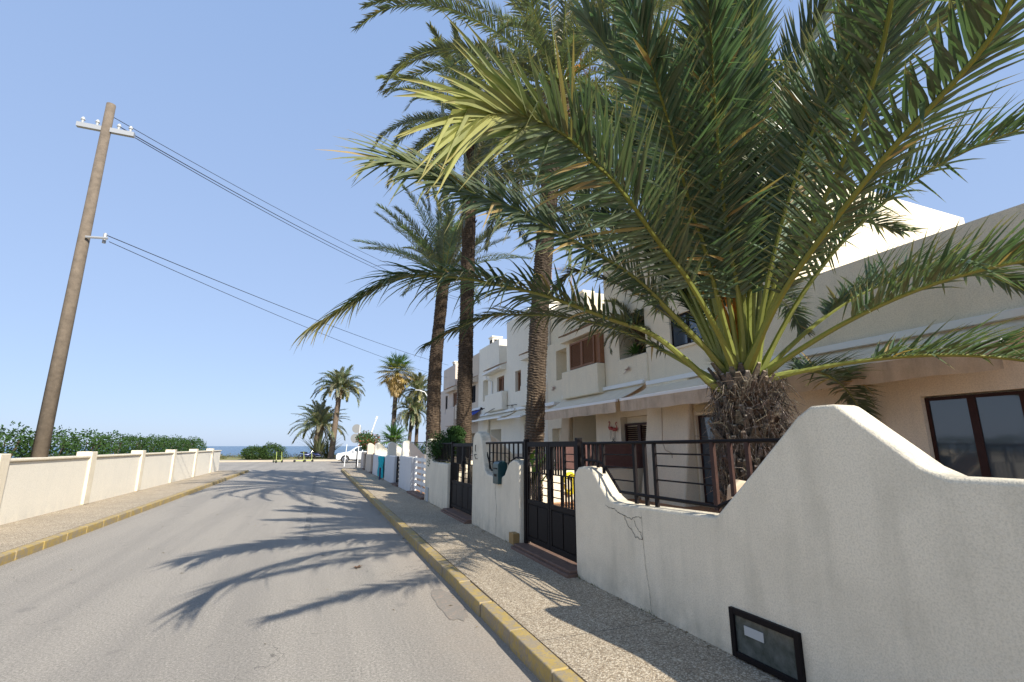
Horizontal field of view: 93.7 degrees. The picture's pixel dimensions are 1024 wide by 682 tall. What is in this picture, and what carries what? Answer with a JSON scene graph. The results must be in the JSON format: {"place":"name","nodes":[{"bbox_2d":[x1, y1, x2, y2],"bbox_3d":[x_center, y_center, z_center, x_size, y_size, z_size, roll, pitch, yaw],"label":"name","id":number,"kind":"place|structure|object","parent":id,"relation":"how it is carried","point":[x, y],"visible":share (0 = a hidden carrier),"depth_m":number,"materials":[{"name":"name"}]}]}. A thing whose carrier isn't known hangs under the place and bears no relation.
{"place":"outdoors","nodes":[
{"label":"outdoors","id":0,"kind":"place"},
{"bbox_2d":[0,470,244,552],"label":"pavement","id":1,"kind":"structure","parent":0,"point":[16,534],"depth_m":10.71,"materials":[{"name":"beige concrete"}]},
{"bbox_2d":[0,449,221,524],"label":"garden wall","id":2,"kind":"structure","parent":1,"relation":"on","point":[32,486],"depth_m":12.30,"materials":[{"name":"white paint"}]},
{"bbox_2d":[1,446,422,457],"bbox_3d":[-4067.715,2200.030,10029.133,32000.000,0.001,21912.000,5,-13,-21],"label":"sea","id":3,"kind":"structure","parent":0,"point":[236,450],"depth_m":658.96,"materials":[{"name":"blue liquid"}]},
{"bbox_2d":[0,461,540,681],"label":"road","id":4,"kind":"structure","parent":0,"point":[209,594],"depth_m":5.11,"materials":[{"name":"grey asphalt"}]},
{"bbox_2d":[219,465,316,539],"bbox_3d":[-13.338,8.140,29.725,43.381,0.001,20.508,-10,-16,40],"label":"road marking","id":5,"kind":"object","parent":4,"relation":"on","point":[306,535],"visible":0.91,"depth_m":11.63,"materials":[{"name":"paint"}]},
{"bbox_2d":[335,446,365,462],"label":"parked car","id":6,"kind":"object","parent":4,"relation":"on","point":[351,454],"visible":0.55,"depth_m":46.80,"materials":[{"name":"white paint"}]},
{"bbox_2d":[11,476,772,679],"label":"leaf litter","id":7,"kind":"object","parent":4,"relation":"on","point":[482,552],"visible":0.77,"depth_m":5.48,"materials":[{"name":"brown plant"}]},
{"bbox_2d":[375,351,417,440],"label":"fan palm","id":8,"kind":"object","parent":4,"relation":"on","point":[395,386],"visible":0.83,"depth_m":48.78,"materials":[{"name":"green plant"}]},
{"bbox_2d":[391,391,426,440],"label":"palm tree","id":9,"kind":"object","parent":4,"relation":"on","point":[412,414],"visible":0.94,"depth_m":47.86,"materials":[{"name":"green plant"}]},
{"bbox_2d":[398,371,441,444],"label":"palm tree","id":10,"kind":"object","parent":4,"relation":"on","point":[417,382],"visible":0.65,"depth_m":49.34,"materials":[{"name":"green plant"}]},
{"bbox_2d":[431,589,467,620],"bbox_3d":[-0.652,2.724,4.980,0.260,0.001,1.109,5,-13,-21],"label":"road patch","id":11,"kind":"object","parent":4,"relation":"on","point":[443,599],"visible":1,"depth_m":4.95,"materials":[{"name":"beige concrete"}]},
{"bbox_2d":[220,457,334,459],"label":"terrain","id":12,"kind":"structure","parent":0,"point":[237,458],"depth_m":55.41,"materials":[{"name":"beige soil"}]},
{"bbox_2d":[51,451,346,458],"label":"dune scrub","id":13,"kind":"object","parent":12,"relation":"on","point":[223,456],"visible":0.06,"depth_m":56.10,"materials":[{"name":"green plant"}]},
{"bbox_2d":[298,450,315,458],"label":"motorbike","id":14,"kind":"object","parent":12,"relation":"on","point":[304,454],"visible":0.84,"depth_m":54.35,"materials":[{"name":"blue metal"}]},
{"bbox_2d":[306,451,323,458],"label":"motorbike","id":15,"kind":"object","parent":12,"relation":"on","point":[317,454],"visible":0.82,"depth_m":55.09,"materials":[{"name":"black metal"}]},
{"bbox_2d":[288,399,348,457],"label":"palm tree","id":16,"kind":"object","parent":12,"relation":"on","point":[319,418],"visible":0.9,"depth_m":57.14,"materials":[{"name":"green plant"}]},
{"bbox_2d":[297,425,340,457],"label":"reed clump","id":17,"kind":"object","parent":12,"relation":"on","point":[317,448],"visible":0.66,"depth_m":55.75,"materials":[{"name":"green plant"}]},
{"bbox_2d":[309,431,341,457],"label":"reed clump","id":18,"kind":"object","parent":12,"relation":"on","point":[326,454],"visible":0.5,"depth_m":56.88,"materials":[{"name":"green plant"}]},
{"bbox_2d":[310,364,365,458],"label":"palm tree","id":19,"kind":"object","parent":12,"relation":"on","point":[339,379],"visible":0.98,"depth_m":56.75,"materials":[{"name":"green plant"}]},
{"bbox_2d":[219,459,360,461],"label":"promenade","id":20,"kind":"structure","parent":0,"point":[280,460],"depth_m":50.37,"materials":[{"name":"beige concrete"}]},
{"bbox_2d":[391,456,399,486],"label":"slatted gate","id":21,"kind":"structure","parent":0,"point":[397,477],"depth_m":18.93,"materials":[{"name":"brown metal"}]},
{"bbox_2d":[455,353,479,453],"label":"terraced house","id":22,"kind":"structure","parent":0,"point":[475,407],"depth_m":30.29,"materials":[{"name":"beige paint"}]},
{"bbox_2d":[472,336,516,447],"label":"terraced house","id":23,"kind":"structure","parent":0,"point":[492,398],"depth_m":27.01,"materials":[{"name":"white paint"}]},
{"bbox_2d":[0,0,1023,445],"label":"sky","id":24,"kind":"structure","parent":0,"point":[247,92],"materials":[{"name":"blue"}]},
{"bbox_2d":[497,301,557,453],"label":"terraced house","id":25,"kind":"structure","parent":0,"point":[517,356],"depth_m":23.79,"materials":[{"name":"white paint"}]},
{"bbox_2d":[344,468,784,681],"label":"pavement","id":26,"kind":"structure","parent":0,"point":[583,630],"depth_m":4.26,"materials":[{"name":"beige concrete"}]},
{"bbox_2d":[351,424,360,465],"bbox_3d":[-12.806,8.497,39.192,0.790,3.360,0.070,5,-13,-21],"label":"road sign","id":27,"kind":"object","parent":26,"relation":"on","point":[356,428],"visible":0.77,"depth_m":39.35,"materials":[{"name":"grey metal"}]},
{"bbox_2d":[360,452,365,467],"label":"garden wall","id":28,"kind":"structure","parent":26,"relation":"on","point":[362,465],"depth_m":31.99,"materials":[{"name":"paint"}]},
{"bbox_2d":[355,430,380,451],"bbox_3d":[-9.694,6.764,32.525,1.741,1.543,3.941,5,-13,-21],"label":"flowering shrub","id":29,"kind":"object","parent":28,"relation":"on","point":[364,440],"visible":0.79,"depth_m":32.06,"materials":[{"name":"green plant"}]},
{"bbox_2d":[365,443,374,471],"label":"garden wall","id":30,"kind":"structure","parent":26,"relation":"on","point":[369,456],"depth_m":29.35,"materials":[{"name":"beige paint"}]},
{"bbox_2d":[372,443,386,475],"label":"garden wall","id":31,"kind":"structure","parent":26,"relation":"on","point":[381,449],"depth_m":26.12,"materials":[{"name":"white paint"}]},
{"bbox_2d":[378,455,385,478],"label":"gate","id":32,"kind":"structure","parent":26,"relation":"on","point":[384,463],"depth_m":21.98,"materials":[{"name":"teal metal"}]},
{"bbox_2d":[377,456,383,477],"bbox_3d":[-6.236,5.959,22.758,0.109,0.950,1.900,5,-13,-21],"label":"hanging cloth","id":33,"kind":"object","parent":32,"relation":"hanging from","point":[380,461],"visible":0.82,"depth_m":22.53,"materials":[{"name":"teal fabric"}]},
{"bbox_2d":[385,442,401,482],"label":"garden wall","id":34,"kind":"structure","parent":26,"relation":"on","point":[393,450],"depth_m":20.63,"materials":[{"name":"white paint"}]},
{"bbox_2d":[398,440,425,490],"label":"garden wall","id":35,"kind":"structure","parent":26,"relation":"on","point":[410,450],"depth_m":17.24,"materials":[{"name":"white paint"}]},
{"bbox_2d":[407,456,425,499],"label":"slatted gate","id":36,"kind":"structure","parent":26,"relation":"on","point":[420,495],"depth_m":14.76,"materials":[{"name":"white paint"}]},
{"bbox_2d":[424,439,467,508],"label":"garden wall","id":37,"kind":"structure","parent":26,"relation":"on","point":[437,483],"depth_m":12.23,"materials":[{"name":"beige paint"}]},
{"bbox_2d":[435,443,450,461],"bbox_3d":[-1.771,2.844,12.291,0.036,0.456,1.840,5,-13,-21],"label":"railing","id":38,"kind":"object","parent":37,"relation":"on","point":[446,445],"visible":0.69,"depth_m":12.04,"materials":[{"name":"brown metal"}]},
{"bbox_2d":[425,425,465,465],"bbox_3d":[-1.784,2.890,12.747,1.010,1.326,2.131,5,-13,-21],"label":"hedge","id":39,"kind":"object","parent":37,"relation":"on","point":[456,434],"visible":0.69,"depth_m":12.56,"materials":[{"name":"green plant"}]},
{"bbox_2d":[425,453,545,459],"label":"divider wall","id":40,"kind":"structure","parent":26,"relation":"on","point":[520,455],"depth_m":19.53,"materials":[{"name":"white paint"}]},
{"bbox_2d":[472,432,531,542],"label":"garden wall","id":41,"kind":"structure","parent":26,"relation":"on","point":[497,510],"depth_m":8.26,"materials":[{"name":"beige paint"}]},
{"bbox_2d":[441,442,472,523],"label":"metal gate","id":42,"kind":"structure","parent":41,"relation":"attached to","point":[461,499],"depth_m":10.43,"materials":[{"name":"brown metal"}]},
{"bbox_2d":[493,460,506,483],"bbox_3d":[-0.207,2.223,8.139,0.178,0.378,0.260,5,-13,-21],"label":"mailbox","id":43,"kind":"object","parent":41,"relation":"attached to","point":[499,468],"visible":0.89,"depth_m":8.04,"materials":[{"name":"teal metal"}]},
{"bbox_2d":[486,441,523,470],"bbox_3d":[-0.156,2.006,8.301,0.036,0.515,1.930,5,-13,-21],"label":"railing","id":44,"kind":"object","parent":41,"relation":"on","point":[505,453],"visible":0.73,"depth_m":8.23,"materials":[{"name":"brown metal"}]},
{"bbox_2d":[509,532,518,544],"bbox_3d":[0.031,2.954,7.195,0.100,0.154,0.180,5,-13,-21],"label":"wooden block","id":45,"kind":"object","parent":26,"relation":"on","point":[513,537],"depth_m":7.13,"materials":[{"name":"brown wood"}]},
{"bbox_2d":[511,438,581,577],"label":"metal gate","id":46,"kind":"structure","parent":26,"relation":"on","point":[549,535],"depth_m":6.43,"materials":[{"name":"brown metal"}]},
{"bbox_2d":[575,404,1023,681],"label":"garden wall","id":47,"kind":"structure","parent":26,"relation":"on","point":[851,543],"depth_m":2.80,"materials":[{"name":"beige paint"}]},
{"bbox_2d":[581,438,780,510],"bbox_3d":[1.379,1.236,4.505,0.034,0.633,2.841,5,-13,-21],"label":"railing","id":48,"kind":"object","parent":47,"relation":"on","point":[717,505],"visible":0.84,"depth_m":4.40,"materials":[{"name":"brown metal"}]},
{"bbox_2d":[728,606,806,681],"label":"meter cabinet","id":49,"kind":"object","parent":47,"relation":"attached to","point":[771,648],"visible":1,"depth_m":3.19,"materials":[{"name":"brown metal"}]},
{"bbox_2d":[416,487,721,512],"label":"terrace floor","id":50,"kind":"structure","parent":0,"point":[705,509],"depth_m":11.87,"materials":[{"name":"ceramic"}]},
{"bbox_2d":[371,20,569,450],"bbox_3d":[-1.558,-3.066,17.115,7.317,16.244,7.834,5,-13,-21],"label":"palm tree","id":51,"kind":"object","parent":50,"relation":"on","point":[464,388],"visible":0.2,"depth_m":16.74,"materials":[{"name":"green plant"}]},
{"bbox_2d":[470,448,545,470],"bbox_3d":[0.313,2.653,9.831,1.685,1.021,1.838,-7,-14,28],"label":"garden plant","id":52,"kind":"object","parent":50,"relation":"on","point":[531,456],"visible":0.07,"depth_m":9.62,"materials":[{"name":"green plant"}]},
{"bbox_2d":[506,456,554,494],"bbox_3d":[0.224,2.435,8.955,1.193,1.073,1.230,-6,-14,25],"label":"garden plant","id":53,"kind":"object","parent":50,"relation":"on","point":[534,471],"visible":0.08,"depth_m":9.02,"materials":[{"name":"green plant"}]},
{"bbox_2d":[469,459,609,470],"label":"divider wall","id":54,"kind":"structure","parent":50,"relation":"on","point":[523,459],"depth_m":14.88,"materials":[{"name":"beige paint"}]},
{"bbox_2d":[459,444,642,502],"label":"divider wall","id":55,"kind":"structure","parent":50,"relation":"on","point":[620,461],"depth_m":13.61,"materials":[{"name":"beige paint"}]},
{"bbox_2d":[564,472,573,494],"bbox_3d":[1.573,3.837,12.945,0.398,0.603,0.127,5,-13,-21],"label":"garden hose","id":56,"kind":"object","parent":55,"relation":"hanging from","point":[570,473],"visible":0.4,"depth_m":12.95,"materials":[{"name":"yellow plastic"}]},
{"bbox_2d":[351,0,792,501],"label":"palm tree","id":57,"kind":"object","parent":50,"relation":"on","point":[531,26],"visible":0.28,"depth_m":11.60,"materials":[{"name":"green plant"}]},
{"bbox_2d":[289,0,1023,512],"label":"palm tree","id":58,"kind":"object","parent":50,"relation":"on","point":[733,148],"visible":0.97,"depth_m":4.91,"materials":[{"name":"green plant"}]},
{"bbox_2d":[727,480,745,499],"bbox_3d":[2.510,1.948,4.693,0.490,1.120,0.550,5,-13,-21],"label":"lounge chair","id":59,"kind":"object","parent":50,"relation":"on","point":[739,484],"visible":0.05,"depth_m":4.92,"materials":[{"name":"fabric"}]},
{"bbox_2d":[603,184,1023,506],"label":"terraced house","id":60,"kind":"structure","parent":0,"point":[965,416],"depth_m":8.29,"materials":[{"name":"beige paint"}]},
{"bbox_2d":[608,421,617,441],"bbox_3d":[3.299,2.977,15.672,0.120,0.735,0.536,5,-13,-21],"label":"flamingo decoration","id":61,"kind":"object","parent":60,"relation":"attached to","point":[613,429],"visible":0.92,"depth_m":15.61,"materials":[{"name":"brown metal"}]},
{"bbox_2d":[599,297,650,354],"bbox_3d":[3.955,-0.449,15.432,2.632,2.154,2.368,5,-13,-21],"label":"palm tree","id":62,"kind":"object","parent":60,"relation":"on","point":[637,317],"visible":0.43,"depth_m":15.21,"materials":[{"name":"green plant"}]},
{"bbox_2d":[621,343,645,355],"bbox_3d":[3.863,0.265,15.067,1.001,0.542,0.924,5,-13,-21],"label":"balcony plant","id":63,"kind":"object","parent":60,"relation":"on","point":[634,349],"visible":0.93,"depth_m":14.94,"materials":[{"name":"green plant"}]},
{"bbox_2d":[671,312,688,346],"bbox_3d":[4.654,-0.286,13.286,0.050,0.900,0.650,5,-13,-21],"label":"window","id":64,"kind":"structure","parent":60,"relation":"in","point":[681,339],"depth_m":13.31,"materials":[{"name":"black glass"}]},
{"bbox_2d":[686,311,702,342],"bbox_3d":[4.894,-0.415,12.695,0.050,0.900,0.650,5,-13,-21],"label":"window","id":65,"kind":"structure","parent":60,"relation":"in","point":[693,325],"depth_m":12.82,"materials":[{"name":"grey glass"}]},
{"bbox_2d":[698,415,721,503],"bbox_3d":[4.930,2.938,11.924,0.050,2.160,0.565,5,-13,-21],"label":"door","id":66,"kind":"structure","parent":60,"relation":"in","point":[709,498],"depth_m":12.04,"materials":[{"name":"red wood"}]},
{"bbox_2d":[924,395,985,476],"bbox_3d":[6.826,1.926,7.302,0.050,2.160,0.600,5,-13,-21],"label":"door","id":67,"kind":"structure","parent":60,"relation":"in","point":[952,425],"depth_m":7.39,"materials":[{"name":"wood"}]},
{"bbox_2d":[970,390,1023,478],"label":"door","id":68,"kind":"structure","parent":60,"relation":"in","point":[999,416],"depth_m":6.89,"materials":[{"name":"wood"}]},
{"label":"terrace floor","id":69,"kind":"structure","parent":0,"visible":0},
{"bbox_2d":[371,421,409,447],"bbox_3d":[-6.636,5.843,26.832,2.609,3.059,2.500,5,-13,-21],"label":"fan palm","id":70,"kind":"object","parent":69,"relation":"on","point":[395,436],"visible":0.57,"depth_m":26.77,"materials":[{"name":"green plant"}]},
{"bbox_2d":[399,442,424,453],"bbox_3d":[-4.845,5.873,24.018,0.040,1.737,10.530,5,-13,-21],"label":"railing","id":71,"kind":"object","parent":69,"relation":"on","point":[418,445],"visible":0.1,"depth_m":23.21,"materials":[{"name":"brown metal"}]},
{"bbox_2d":[416,441,425,453],"bbox_3d":[-4.052,5.128,21.995,1.214,1.440,5.437,5,-13,-21],"label":"shrub","id":72,"kind":"object","parent":69,"relation":"on","point":[421,448],"visible":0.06,"depth_m":20.88,"materials":[{"name":"green plant"}]},
{"bbox_2d":[353,181,531,445],"bbox_3d":[-2.890,-0.233,19.312,7.432,11.693,7.527,5,-13,-21],"label":"palm tree","id":73,"kind":"object","parent":69,"relation":"on","point":[447,244],"visible":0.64,"depth_m":19.23,"materials":[{"name":"green plant"}]},
{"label":"ground","id":74,"kind":"structure","parent":0,"visible":0},
{"bbox_2d":[30,102,134,456],"bbox_3d":[-10.452,-1.136,11.414,1.200,10.300,0.320,5,-13,-21],"label":"utility pole","id":75,"kind":"object","parent":74,"relation":"on","point":[47,414],"visible":0.96,"depth_m":11.39,"materials":[{"name":"brown wood"}]},
{"bbox_2d":[107,235,445,364],"bbox_3d":[-7.578,-0.355,25.082,0.020,1.201,27.190,-2,-13,10],"label":"overhead cable","id":76,"kind":"object","parent":75,"relation":"attached to","point":[239,289],"visible":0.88,"depth_m":15.84,"materials":[{"name":"grey plastic"}]},
{"bbox_2d":[114,117,457,291],"bbox_3d":[-7.199,-4.858,25.506,0.016,3.617,26.728,-3,-13,14],"label":"overhead cable","id":77,"kind":"object","parent":75,"relation":"attached to","point":[242,189],"visible":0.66,"depth_m":16.32,"materials":[{"name":"grey plastic"}]},
{"bbox_2d":[121,127,457,297],"bbox_3d":[-7.013,-4.452,25.492,0.024,3.424,26.612,-3,-13,13],"label":"overhead cable","id":78,"kind":"object","parent":75,"relation":"attached to","point":[251,201],"visible":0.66,"depth_m":16.38,"materials":[{"name":"grey plastic"}]},
{"bbox_2d":[136,138,457,299],"bbox_3d":[-6.902,-4.283,25.445,0.020,3.371,26.415,-3,-13,13],"label":"overhead cable","id":79,"kind":"object","parent":75,"relation":"attached to","point":[251,204],"visible":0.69,"depth_m":16.18,"materials":[{"name":"grey plastic"}]},
{"bbox_2d":[0,421,206,457],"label":"hedge","id":80,"kind":"object","parent":74,"relation":"on","point":[106,446],"visible":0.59,"depth_m":14.20,"materials":[{"name":"green plant"}]},
{"bbox_2d":[0,470,248,565],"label":"kerb","id":81,"kind":"structure","parent":74,"relation":"on","point":[11,555],"depth_m":9.09,"materials":[{"name":"yellow paint"}]},
{"bbox_2d":[239,441,286,459],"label":"shrub","id":82,"kind":"object","parent":74,"relation":"on","point":[265,451],"visible":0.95,"depth_m":51.98,"materials":[{"name":"green plant"}]},
{"bbox_2d":[440,361,457,436],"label":"terraced house","id":83,"kind":"structure","parent":74,"relation":"on","point":[448,400],"depth_m":36.13,"materials":[{"name":"paint"}]},
{"bbox_2d":[110,242,445,377],"bbox_3d":[-7.569,0.314,25.049,0.016,0.517,27.306,-2,-13,10],"label":"overhead cable","id":84,"kind":"object","parent":83,"relation":"attached to","point":[242,300],"visible":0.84,"depth_m":15.81,"materials":[{"name":"grey plastic"}]},
{"bbox_2d":[341,468,583,681],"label":"kerb","id":85,"kind":"structure","parent":74,"relation":"on","point":[538,659],"depth_m":4.40,"materials":[{"name":"yellow paint"}]},
{"bbox_2d":[544,290,644,468],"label":"terraced house","id":86,"kind":"structure","parent":74,"relation":"on","point":[582,398],"depth_m":17.87,"materials":[{"name":"beige paint"}]}
]}

